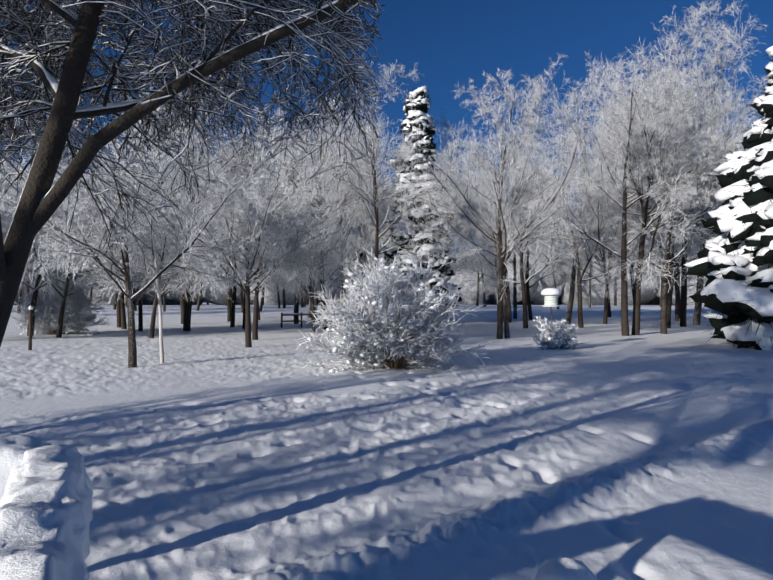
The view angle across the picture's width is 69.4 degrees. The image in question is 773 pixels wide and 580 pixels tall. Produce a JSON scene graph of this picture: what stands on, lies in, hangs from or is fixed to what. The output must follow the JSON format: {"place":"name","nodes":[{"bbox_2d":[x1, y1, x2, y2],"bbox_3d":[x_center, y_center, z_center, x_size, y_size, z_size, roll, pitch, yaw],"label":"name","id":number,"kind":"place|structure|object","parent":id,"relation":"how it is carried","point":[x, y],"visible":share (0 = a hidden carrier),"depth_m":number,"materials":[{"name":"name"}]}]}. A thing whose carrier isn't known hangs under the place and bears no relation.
{"place":"outdoors","nodes":[
{"label":"outdoors","id":0,"kind":"place"},
{"bbox_2d":[0,303,772,579],"bbox_3d":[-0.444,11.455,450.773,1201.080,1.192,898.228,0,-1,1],"label":"ground snow","id":1,"kind":"structure","parent":0,"point":[212,447],"depth_m":6.53,"materials":[{"name":"white snow"}]},
{"bbox_2d":[0,182,45,292],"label":"tree","id":2,"kind":"object","parent":1,"relation":"on","point":[4,235],"visible":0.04,"depth_m":60.34,"materials":[{"name":"white plant"}]},
{"bbox_2d":[0,196,51,282],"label":"tree","id":3,"kind":"object","parent":1,"relation":"on","point":[4,224],"visible":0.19,"depth_m":25.38,"materials":[{"name":"white plant"}]},
{"bbox_2d":[28,306,32,349],"bbox_3d":[-12.404,1.482,19.442,0.131,1.882,0.133,0,-1,1],"label":"post","id":4,"kind":"object","parent":1,"relation":"on","point":[30,328],"visible":0.92,"depth_m":19.41,"materials":[{"name":"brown wood"}]},
{"bbox_2d":[0,92,78,318],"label":"tree","id":5,"kind":"object","parent":1,"relation":"on","point":[27,287],"visible":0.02,"depth_m":50.33,"materials":[{"name":"white plant"}]},
{"bbox_2d":[17,258,62,312],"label":"tree","id":6,"kind":"object","parent":1,"relation":"on","point":[20,295],"visible":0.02,"depth_m":73.11,"materials":[{"name":"brown plant"}]},
{"bbox_2d":[113,288,136,309],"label":"tree","id":7,"kind":"object","parent":1,"relation":"on","point":[114,307],"depth_m":90.38,"materials":[{"name":"brown plant"}]},
{"bbox_2d":[58,187,199,330],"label":"tree","id":8,"kind":"object","parent":1,"relation":"on","point":[140,320],"visible":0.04,"depth_m":33.01,"materials":[{"name":"white plant"}]},
{"bbox_2d":[65,135,199,327],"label":"tree","id":9,"kind":"object","parent":1,"relation":"on","point":[118,315],"visible":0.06,"depth_m":38.09,"materials":[{"name":"white plant"}]},
{"bbox_2d":[90,150,180,325],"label":"tree","id":10,"kind":"object","parent":1,"relation":"on","point":[120,179],"depth_m":39.61,"materials":[{"name":"white plant"}]},
{"bbox_2d":[98,270,206,304],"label":"tree","id":11,"kind":"object","parent":1,"relation":"on","point":[166,287],"depth_m":51.01,"materials":[{"name":"white plant"}]},
{"bbox_2d":[74,57,236,323],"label":"tree","id":12,"kind":"object","parent":1,"relation":"on","point":[182,304],"visible":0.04,"depth_m":42.73,"materials":[{"name":"white plant"}]},
{"bbox_2d":[149,267,184,311],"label":"tree","id":13,"kind":"object","parent":1,"relation":"on","point":[164,306],"depth_m":80.21,"materials":[{"name":"brown plant"}]},
{"bbox_2d":[174,160,215,298],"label":"tree","id":14,"kind":"object","parent":1,"relation":"on","point":[200,207],"depth_m":77.57,"materials":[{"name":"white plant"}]},
{"bbox_2d":[101,38,313,330],"bbox_3d":[-12.247,-6.815,34.598,14.177,19.244,11.651,-1,-2,45],"label":"tree","id":15,"kind":"object","parent":1,"relation":"on","point":[187,317],"visible":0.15,"depth_m":33.38,"materials":[{"name":"white plant"}]},
{"bbox_2d":[196,185,235,310],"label":"tree","id":16,"kind":"object","parent":1,"relation":"on","point":[198,303],"depth_m":83.47,"materials":[{"name":"brown plant"}]},
{"bbox_2d":[188,141,264,321],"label":"tree","id":17,"kind":"object","parent":1,"relation":"on","point":[228,309],"visible":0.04,"depth_m":47.70,"materials":[{"name":"white plant"}]},
{"bbox_2d":[151,86,306,303],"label":"tree","id":18,"kind":"object","parent":1,"relation":"on","point":[231,292],"visible":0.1,"depth_m":49.95,"materials":[{"name":"white plant"}]},
{"bbox_2d":[134,119,346,328],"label":"tree","id":19,"kind":"object","parent":1,"relation":"on","point":[291,183],"visible":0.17,"depth_m":35.12,"materials":[{"name":"white plant"}]},
{"bbox_2d":[212,217,272,295],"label":"tree","id":20,"kind":"object","parent":1,"relation":"on","point":[238,282],"depth_m":54.59,"materials":[{"name":"white plant"}]},
{"bbox_2d":[170,141,315,326],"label":"tree","id":21,"kind":"object","parent":1,"relation":"on","point":[232,322],"visible":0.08,"depth_m":37.98,"materials":[{"name":"white plant"}]},
{"bbox_2d":[222,229,270,312],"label":"tree","id":22,"kind":"object","parent":1,"relation":"on","point":[241,296],"depth_m":74.86,"materials":[{"name":"brown plant"}]},
{"bbox_2d":[128,138,378,347],"bbox_3d":[-4.942,-1.423,19.601,8.860,7.759,9.387,0,-1,3],"label":"tree","id":23,"kind":"object","parent":1,"relation":"on","point":[250,221],"visible":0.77,"depth_m":19.46,"materials":[{"name":"white plant"}]},
{"bbox_2d":[201,161,316,319],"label":"tree","id":24,"kind":"object","parent":1,"relation":"on","point":[254,276],"depth_m":51.71,"materials":[{"name":"brown plant"}]},
{"bbox_2d":[254,270,279,307],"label":"tree","id":25,"kind":"object","parent":1,"relation":"on","point":[277,294],"visible":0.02,"depth_m":96.58,"materials":[{"name":"brown plant"}]},
{"bbox_2d":[260,183,276,311],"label":"tree","id":26,"kind":"object","parent":1,"relation":"on","point":[261,303],"visible":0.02,"depth_m":77.92,"materials":[{"name":"brown plant"}]},
{"bbox_2d":[282,289,285,307],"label":"tree","id":27,"kind":"object","parent":1,"relation":"on","point":[284,300],"depth_m":96.88,"materials":[{"name":"brown plant"}]},
{"bbox_2d":[281,313,329,327],"bbox_3d":[-4.955,2.077,36.782,4.031,1.228,0.131,1,-1,-22],"label":"fence","id":28,"kind":"object","parent":1,"relation":"on","point":[293,314],"visible":0.46,"depth_m":36.40,"materials":[{"name":"brown wood"}]},
{"bbox_2d":[301,259,313,307],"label":"tree","id":29,"kind":"object","parent":1,"relation":"on","point":[302,304],"depth_m":101.33,"materials":[{"name":"brown plant"}]},
{"bbox_2d":[270,120,354,312],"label":"tree","id":30,"kind":"object","parent":1,"relation":"on","point":[309,204],"visible":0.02,"depth_m":47.28,"materials":[{"name":"white plant"}]},
{"bbox_2d":[261,109,380,317],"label":"tree","id":31,"kind":"object","parent":1,"relation":"on","point":[309,310],"visible":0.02,"depth_m":57.51,"materials":[{"name":"white plant"}]},
{"bbox_2d":[251,104,401,323],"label":"tree","id":32,"kind":"object","parent":1,"relation":"on","point":[296,307],"visible":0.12,"depth_m":42.17,"materials":[{"name":"white plant"}]},
{"bbox_2d":[266,211,390,331],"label":"tree","id":33,"kind":"object","parent":1,"relation":"on","point":[294,284],"visible":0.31,"depth_m":31.02,"materials":[{"name":"white plant"}]},
{"bbox_2d":[269,94,390,317],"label":"tree","id":34,"kind":"object","parent":1,"relation":"on","point":[316,302],"visible":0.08,"depth_m":57.10,"materials":[{"name":"white plant"}]},
{"bbox_2d":[312,222,347,290],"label":"tree","id":35,"kind":"object","parent":1,"relation":"on","point":[331,270],"visible":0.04,"depth_m":92.29,"materials":[{"name":"white plant"}]},
{"bbox_2d":[236,54,440,329],"bbox_3d":[-2.605,-5.301,32.757,11.718,15.906,9.630,0,-1,-5],"label":"tree","id":36,"kind":"object","parent":1,"relation":"on","point":[344,202],"visible":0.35,"depth_m":32.17,"materials":[{"name":"white plant"}]},
{"bbox_2d":[279,108,403,301],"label":"tree","id":37,"kind":"object","parent":1,"relation":"on","point":[359,228],"visible":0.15,"depth_m":46.83,"materials":[{"name":"white plant"}]},
{"bbox_2d":[299,149,392,308],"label":"tree","id":38,"kind":"object","parent":1,"relation":"on","point":[354,245],"visible":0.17,"depth_m":46.56,"materials":[{"name":"white plant"}]},
{"bbox_2d":[318,134,396,276],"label":"tree","id":39,"kind":"object","parent":1,"relation":"on","point":[364,255],"visible":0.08,"depth_m":51.68,"materials":[{"name":"white plant"}]},
{"bbox_2d":[344,188,391,294],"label":"tree","id":40,"kind":"object","parent":1,"relation":"on","point":[381,254],"visible":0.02,"depth_m":79.16,"materials":[{"name":"white plant"}]},
{"bbox_2d":[352,218,391,281],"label":"tree","id":41,"kind":"object","parent":1,"relation":"on","point":[374,253],"visible":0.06,"depth_m":89.92,"materials":[{"name":"white plant"}]},
{"bbox_2d":[347,172,397,272],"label":"tree","id":42,"kind":"object","parent":1,"relation":"on","point":[372,222],"visible":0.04,"depth_m":92.58,"materials":[{"name":"white plant"}]},
{"bbox_2d":[356,212,394,275],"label":"tree","id":43,"kind":"object","parent":1,"relation":"on","point":[381,238],"visible":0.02,"depth_m":84.41,"materials":[{"name":"white plant"}]},
{"bbox_2d":[366,212,394,243],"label":"tree","id":44,"kind":"object","parent":1,"relation":"on","point":[385,234],"visible":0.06,"depth_m":75.11,"materials":[{"name":"grey plant"}]},
{"bbox_2d":[307,59,477,281],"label":"tree","id":45,"kind":"object","parent":1,"relation":"on","point":[375,200],"visible":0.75,"depth_m":29.33,"materials":[{"name":"white plant"}]},
{"bbox_2d":[378,85,463,315],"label":"conifer tree","id":46,"kind":"object","parent":1,"relation":"on","point":[420,103],"visible":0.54,"depth_m":42.87,"materials":[{"name":"white plant"}]},
{"bbox_2d":[361,108,496,262],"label":"tree","id":47,"kind":"object","parent":1,"relation":"on","point":[448,158],"visible":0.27,"depth_m":44.27,"materials":[{"name":"white plant"}]},
{"bbox_2d":[378,161,483,293],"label":"tree","id":48,"kind":"object","parent":1,"relation":"on","point":[451,247],"visible":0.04,"depth_m":51.68,"materials":[{"name":"white plant"}]},
{"bbox_2d":[389,117,519,319],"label":"tree","id":49,"kind":"object","parent":1,"relation":"on","point":[460,272],"visible":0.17,"depth_m":51.48,"materials":[{"name":"white plant"}]},
{"bbox_2d":[452,179,513,290],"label":"tree","id":50,"kind":"object","parent":1,"relation":"on","point":[485,250],"visible":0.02,"depth_m":110.83,"materials":[{"name":"white plant"}]},
{"bbox_2d":[449,228,519,306],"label":"tree","id":51,"kind":"object","parent":1,"relation":"on","point":[482,281],"visible":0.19,"depth_m":110.03,"materials":[{"name":"white plant"}]},
{"bbox_2d":[364,55,616,338],"bbox_3d":[4.946,-4.064,23.638,9.081,12.877,8.679,-1,-2,37],"label":"tree","id":52,"kind":"object","parent":1,"relation":"on","point":[517,234],"visible":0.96,"depth_m":23.81,"materials":[{"name":"white plant"}]},
{"bbox_2d":[402,77,579,337],"bbox_3d":[4.490,-3.921,25.472,7.933,12.648,7.666,0,-1,0],"label":"tree","id":53,"kind":"object","parent":1,"relation":"on","point":[505,313],"visible":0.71,"depth_m":25.40,"materials":[{"name":"white plant"}]},
{"bbox_2d":[444,104,552,322],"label":"tree","id":54,"kind":"object","parent":1,"relation":"on","point":[509,311],"visible":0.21,"depth_m":44.92,"materials":[{"name":"white plant"}]},
{"bbox_2d":[451,138,552,318],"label":"tree","id":55,"kind":"object","parent":1,"relation":"on","point":[514,292],"visible":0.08,"depth_m":54.64,"materials":[{"name":"white plant"}]},
{"bbox_2d":[444,144,611,327],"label":"tree","id":56,"kind":"object","parent":1,"relation":"on","point":[523,283],"visible":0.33,"depth_m":35.68,"materials":[{"name":"white plant"}]},
{"bbox_2d":[471,141,593,319],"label":"tree","id":57,"kind":"object","parent":1,"relation":"on","point":[528,295],"visible":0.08,"depth_m":52.02,"materials":[{"name":"white plant"}]},
{"bbox_2d":[509,221,576,308],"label":"tree","id":58,"kind":"object","parent":1,"relation":"on","point":[549,261],"visible":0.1,"depth_m":94.08,"materials":[{"name":"white plant"}]},
{"bbox_2d":[541,288,560,345],"bbox_3d":[5.958,1.114,20.191,0.720,2.390,0.720,0,-1,1],"label":"lamp post","id":59,"kind":"object","parent":1,"relation":"on","point":[551,296],"visible":1,"depth_m":20.00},
{"bbox_2d":[481,158,640,327],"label":"tree","id":60,"kind":"object","parent":1,"relation":"on","point":[579,293],"visible":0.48,"depth_m":36.12,"materials":[{"name":"white plant"}]},
{"bbox_2d":[539,195,599,307],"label":"tree","id":61,"kind":"object","parent":1,"relation":"on","point":[589,302],"visible":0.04,"depth_m":102.77,"materials":[{"name":"white plant"}]},
{"bbox_2d":[498,50,650,323],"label":"tree","id":62,"kind":"object","parent":1,"relation":"on","point":[571,298],"visible":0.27,"depth_m":41.94,"materials":[{"name":"white plant"}]},
{"bbox_2d":[546,131,644,316],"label":"tree","id":63,"kind":"object","parent":1,"relation":"on","point":[604,272],"visible":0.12,"depth_m":58.83,"materials":[{"name":"white plant"}]},
{"bbox_2d":[546,185,663,323],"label":"tree","id":64,"kind":"object","parent":1,"relation":"on","point":[605,317],"visible":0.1,"depth_m":42.50,"materials":[{"name":"white plant"}]},
{"bbox_2d":[564,129,654,296],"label":"tree","id":65,"kind":"object","parent":1,"relation":"on","point":[631,273],"depth_m":63.54,"materials":[{"name":"white plant"}]},
{"bbox_2d":[509,43,748,334],"bbox_3d":[12.110,-4.100,29.463,12.163,13.416,12.716,-1,-2,42],"label":"tree","id":66,"kind":"object","parent":1,"relation":"on","point":[641,259],"visible":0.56,"depth_m":26.86,"materials":[{"name":"white plant"}]},
{"bbox_2d":[530,4,758,335],"bbox_3d":[13.014,-5.499,27.850,11.856,16.093,9.743,1,-1,-23],"label":"tree","id":67,"kind":"object","parent":1,"relation":"on","point":[625,255],"visible":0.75,"depth_m":27.11,"materials":[{"name":"white plant"}]},
{"bbox_2d":[595,151,698,317],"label":"tree","id":68,"kind":"object","parent":1,"relation":"on","point":[675,275],"depth_m":55.38,"materials":[{"name":"white plant"}]},
{"bbox_2d":[583,64,723,333],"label":"tree","id":69,"kind":"object","parent":1,"relation":"on","point":[663,314],"visible":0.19,"depth_m":29.82,"materials":[{"name":"white plant"}]},
{"bbox_2d":[643,239,680,306],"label":"tree","id":70,"kind":"object","parent":1,"relation":"on","point":[656,277],"visible":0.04,"depth_m":102.67,"materials":[{"name":"white plant"}]},
{"bbox_2d":[619,203,714,321],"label":"tree","id":71,"kind":"object","parent":1,"relation":"on","point":[678,286],"visible":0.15,"depth_m":47.65,"materials":[{"name":"white plant"}]},
{"bbox_2d":[583,51,765,327],"bbox_3d":[18.539,-7.035,37.109,11.896,19.649,14.475,0,-1,-1],"label":"tree","id":72,"kind":"object","parent":1,"relation":"on","point":[671,285],"visible":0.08,"depth_m":35.42,"materials":[{"name":"white plant"}]},
{"bbox_2d":[587,6,771,324],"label":"tree","id":73,"kind":"object","parent":1,"relation":"on","point":[695,316],"visible":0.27,"depth_m":40.54,"materials":[{"name":"white plant"}]},
{"bbox_2d":[601,0,758,326],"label":"tree","id":74,"kind":"object","parent":1,"relation":"on","point":[683,316],"visible":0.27,"depth_m":35.81,"materials":[{"name":"white plant"}]},
{"bbox_2d":[658,186,715,257],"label":"tree","id":75,"kind":"object","parent":1,"relation":"on","point":[699,237],"visible":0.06,"depth_m":48.16,"materials":[{"name":"white plant"}]},
{"bbox_2d":[640,125,746,289],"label":"tree","id":76,"kind":"object","parent":1,"relation":"on","point":[704,235],"visible":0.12,"depth_m":32.79,"materials":[{"name":"white plant"}]},
{"bbox_2d":[682,46,772,350],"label":"spruce tree","id":77,"kind":"object","parent":1,"relation":"on","point":[734,265],"visible":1,"depth_m":20.18,"materials":[{"name":"white plant"}]},
{"bbox_2d":[0,0,772,302],"label":"sky","id":78,"kind":"structure","parent":0,"point":[449,42],"materials":[{"name":"blue"}]},
{"label":"snowy ground","id":79,"kind":"object","parent":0,"visible":0},
{"bbox_2d":[0,195,15,232],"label":"tree","id":80,"kind":"object","parent":79,"relation":"on","point":[6,217],"visible":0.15,"depth_m":26.44,"materials":[{"name":"white plant"}]},
{"bbox_2d":[11,279,111,334],"bbox_3d":[-17.716,0.982,30.427,4.959,3.395,4.210,0,-1,0],"label":"shrub","id":81,"kind":"object","parent":79,"relation":"on","point":[75,318],"visible":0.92,"depth_m":29.45,"materials":[{"name":"white plant"}]},
{"bbox_2d":[0,162,163,335],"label":"tree","id":82,"kind":"object","parent":79,"relation":"on","point":[35,292],"depth_m":28.74,"materials":[{"name":"white plant"}]},
{"bbox_2d":[0,181,177,337],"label":"tree","id":83,"kind":"object","parent":79,"relation":"on","point":[65,294],"visible":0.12,"depth_m":27.44,"materials":[{"name":"white plant"}]},
{"bbox_2d":[4,175,206,328],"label":"tree","id":84,"kind":"object","parent":79,"relation":"on","point":[123,317],"visible":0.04,"depth_m":35.75,"materials":[{"name":"white plant"}]},
{"bbox_2d":[54,228,187,314],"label":"tree","id":85,"kind":"object","parent":79,"relation":"on","point":[151,292],"visible":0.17,"depth_m":31.27,"materials":[{"name":"white plant"}]},
{"bbox_2d":[44,187,252,337],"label":"tree","id":86,"kind":"object","parent":79,"relation":"on","point":[154,309],"visible":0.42,"depth_m":26.20,"materials":[{"name":"white plant"}]},
{"bbox_2d":[0,91,312,367],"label":"weeping tree","id":87,"kind":"object","parent":79,"relation":"on","point":[93,228],"visible":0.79,"depth_m":14.39,"materials":[{"name":"white plant"}]},
{"bbox_2d":[84,89,228,362],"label":"birch tree","id":88,"kind":"object","parent":79,"relation":"on","point":[160,316],"visible":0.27,"depth_m":15.51,"materials":[{"name":"white plant"}]},
{"bbox_2d":[0,0,385,346],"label":"maple tree","id":89,"kind":"object","parent":79,"relation":"on","point":[41,200],"visible":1,"depth_m":3.79,"materials":[{"name":"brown plant"}]},
{"bbox_2d":[155,160,341,339],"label":"tree","id":90,"kind":"object","parent":79,"relation":"on","point":[255,319],"visible":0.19,"depth_m":24.47,"materials":[{"name":"white plant"}]},
{"bbox_2d":[14,238,706,304],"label":"forest wall","id":91,"kind":"structure","parent":79,"relation":"on","point":[649,296],"depth_m":182.12,"materials":[{"name":"grey plant"}]},
{"bbox_2d":[23,186,699,305],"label":"forest trees","id":92,"kind":"object","parent":79,"relation":"on","point":[518,273],"visible":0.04,"depth_m":144.12,"materials":[{"name":"brown plant"}]},
{"bbox_2d":[295,246,488,372],"bbox_3d":[0.244,0.567,14.125,4.959,3.395,4.210,0,-1,-18],"label":"forsythia bush","id":93,"kind":"object","parent":79,"relation":"on","point":[384,325],"visible":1,"depth_m":13.56,"materials":[{"name":"white plant"}]},
{"bbox_2d":[532,316,580,349],"bbox_3d":[6.093,1.605,20.019,1.663,1.376,1.827,0,-1,16],"label":"shrub","id":94,"kind":"object","parent":79,"relation":"on","point":[562,339],"visible":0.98,"depth_m":19.74,"materials":[{"name":"white plant"}]},
{"bbox_2d":[535,557,597,579],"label":"snow-covered rock","id":95,"kind":"object","parent":79,"relation":"on","point":[562,568],"visible":1,"depth_m":1.40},
{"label":"deck railing","id":96,"kind":"object","parent":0,"visible":0},
{"bbox_2d":[0,435,92,579],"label":"hedge","id":97,"kind":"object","parent":96,"relation":"on","point":[46,494],"depth_m":0.94,"materials":[{"name":"white"}]}
]}

